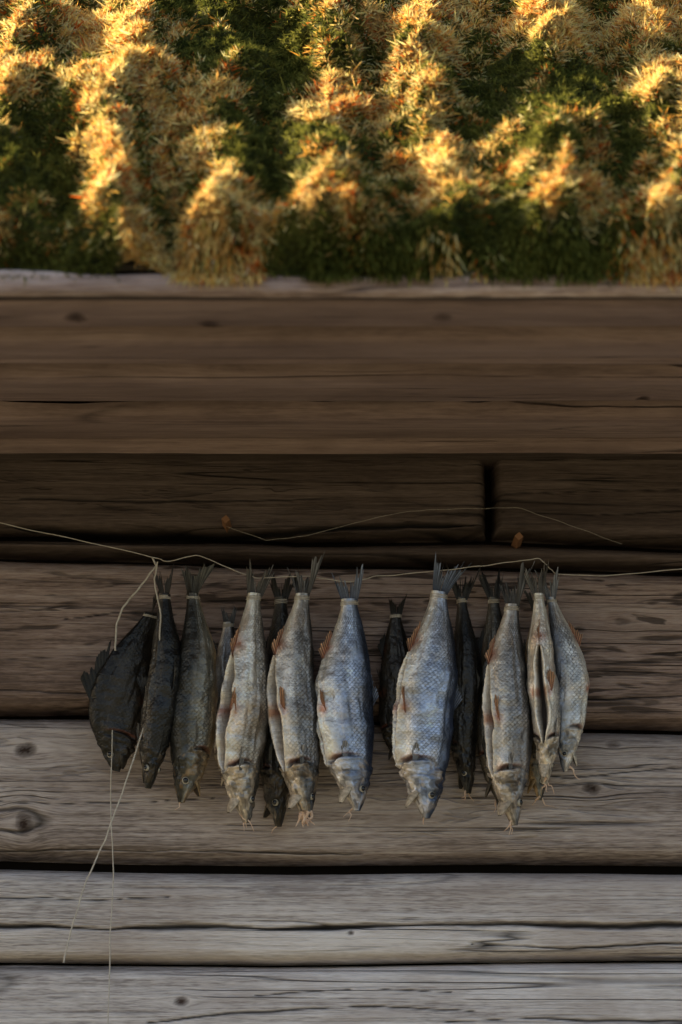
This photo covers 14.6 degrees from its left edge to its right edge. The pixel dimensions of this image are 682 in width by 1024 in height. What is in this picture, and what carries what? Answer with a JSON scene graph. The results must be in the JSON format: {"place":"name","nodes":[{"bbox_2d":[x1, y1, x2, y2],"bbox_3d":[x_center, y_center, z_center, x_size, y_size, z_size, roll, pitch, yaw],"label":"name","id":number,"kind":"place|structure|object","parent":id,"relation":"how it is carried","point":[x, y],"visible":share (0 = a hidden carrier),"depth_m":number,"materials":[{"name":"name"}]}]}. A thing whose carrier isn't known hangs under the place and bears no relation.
{"place":"outdoors","nodes":[
{"label":"outdoors","id":0,"kind":"place"},
{"label":"ground","id":1,"kind":"structure","parent":0,"visible":0},
{"bbox_2d":[0,260,681,1023],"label":"log cabin","id":2,"kind":"object","parent":1,"relation":"on","point":[152,412],"visible":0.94,"depth_m":3.03,"materials":[{"name":"turf grass"},{"name":"wood"},{"name":"weathered grey wood"}]},
{"bbox_2d":[107,730,113,1023],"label":"twine","id":3,"kind":"object","parent":2,"relation":"attached to","point":[113,878],"visible":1,"depth_m":2.98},
{"bbox_2d":[63,562,160,962],"bbox_3d":[-0.254,0.275,2.973,0.103,0.448,0.003,0,-12,0],"label":"twine","id":4,"kind":"object","parent":2,"relation":"attached to","point":[121,793],"visible":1,"depth_m":2.96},
{"bbox_2d":[114,558,155,650],"bbox_3d":[-0.232,0.104,3.016,0.047,0.107,0.003,0,-12,0],"label":"twine","id":5,"kind":"object","parent":2,"relation":"attached to","point":[137,590],"visible":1,"depth_m":3.02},
{"bbox_2d":[80,591,158,771],"bbox_3d":[-0.250,0.191,3.032,0.092,0.210,0.038,0,-12,0],"label":"dried fish","id":6,"kind":"object","parent":5,"relation":"hanging from","point":[112,689],"visible":0.84,"depth_m":3.02},
{"bbox_2d":[221,515,231,531],"bbox_3d":[-0.133,0.014,3.105,0.011,0.011,0.060,6,-12,1],"label":"wooden peg","id":7,"kind":"object","parent":2,"relation":"attached to","point":[225,519],"visible":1,"depth_m":3.08,"materials":[{"name":"brown wood"}]},
{"bbox_2d":[0,0,681,292],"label":"roof moss","id":8,"kind":"object","parent":2,"relation":"on","point":[232,141],"visible":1,"depth_m":2.69,"materials":[{"name":"plant"}]},
{"bbox_2d":[0,522,681,581],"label":"twine","id":9,"kind":"object","parent":2,"relation":"attached to","point":[339,580],"visible":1,"depth_m":3.04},
{"bbox_2d":[136,565,180,788],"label":"dried fish","id":10,"kind":"object","parent":9,"relation":"hanging from","point":[159,686],"visible":1,"depth_m":2.99},
{"bbox_2d":[170,563,217,809],"bbox_3d":[-0.167,0.197,3.017,0.056,0.282,0.057,0,-12,0],"label":"dried fish","id":11,"kind":"object","parent":9,"relation":"hanging from","point":[192,737],"visible":0.98,"depth_m":2.99},
{"bbox_2d":[213,606,236,785],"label":"dried fish","id":12,"kind":"object","parent":9,"relation":"hanging from","point":[223,651],"visible":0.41,"depth_m":3.05},
{"bbox_2d":[215,562,273,830],"bbox_3d":[-0.107,0.207,3.011,0.070,0.308,0.050,8,-14,-32],"label":"dried fish","id":13,"kind":"object","parent":9,"relation":"hanging from","point":[242,723],"visible":0.99,"depth_m":2.99},
{"bbox_2d":[260,573,292,832],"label":"dried fish","id":14,"kind":"object","parent":9,"relation":"hanging from","point":[275,790],"visible":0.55,"depth_m":3.02},
{"bbox_2d":[266,551,324,826],"bbox_3d":[-0.051,0.199,3.009,0.065,0.313,0.053,5,-13,-24],"label":"dried fish","id":15,"kind":"object","parent":9,"relation":"hanging from","point":[291,696],"visible":1,"depth_m":2.99},
{"bbox_2d":[315,564,378,820],"bbox_3d":[0.006,0.204,3.011,0.075,0.291,0.042,6,-13,-25],"label":"dried fish","id":16,"kind":"object","parent":9,"relation":"hanging from","point":[347,695],"visible":1,"depth_m":2.99},
{"bbox_2d":[377,594,408,759],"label":"dried fish","id":17,"kind":"object","parent":9,"relation":"hanging from","point":[392,646],"visible":0.57,"depth_m":3.04},
{"bbox_2d":[392,553,466,823],"bbox_3d":[0.103,0.199,3.012,0.093,0.308,0.045,4,-13,-20],"label":"dried fish","id":18,"kind":"object","parent":9,"relation":"hanging from","point":[428,700],"visible":1,"depth_m":2.99},
{"bbox_2d":[440,559,483,800],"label":"dried fish","id":19,"kind":"object","parent":9,"relation":"hanging from","point":[466,711],"visible":0.9,"depth_m":3.02},
{"bbox_2d":[476,568,503,811],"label":"dried fish","id":20,"kind":"object","parent":9,"relation":"hanging from","point":[492,624],"visible":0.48,"depth_m":3.05},
{"bbox_2d":[482,561,534,834],"bbox_3d":[0.192,0.209,3.009,0.068,0.312,0.046,8,-14,-32],"label":"dried fish","id":21,"kind":"object","parent":9,"relation":"hanging from","point":[507,724],"visible":1,"depth_m":2.99},
{"bbox_2d":[523,589,548,805],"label":"dried fish","id":22,"kind":"object","parent":9,"relation":"hanging from","point":[536,784],"visible":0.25,"depth_m":3.02},
{"bbox_2d":[520,560,560,792],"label":"dried fish","id":23,"kind":"object","parent":9,"relation":"hanging from","point":[542,684],"visible":1,"depth_m":2.99},
{"bbox_2d":[535,567,589,779],"bbox_3d":[0.253,0.182,3.018,0.058,0.242,0.026,3,-12,-15],"label":"dried fish","id":24,"kind":"object","parent":9,"relation":"hanging from","point":[571,671],"visible":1,"depth_m":3.01},
{"bbox_2d":[227,507,620,543],"bbox_3d":[0.096,0.016,3.094,0.459,0.044,0.002,0,-12,0],"label":"twine","id":25,"kind":"object","parent":2,"relation":"attached to","point":[429,509],"visible":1,"depth_m":3.10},
{"bbox_2d":[511,532,522,548],"bbox_3d":[0.205,0.034,3.101,0.011,0.011,0.060,6,-12,1],"label":"wooden peg","id":26,"kind":"object","parent":2,"relation":"attached to","point":[517,541],"visible":1,"depth_m":3.09,"materials":[{"name":"brown wood"}]}
]}

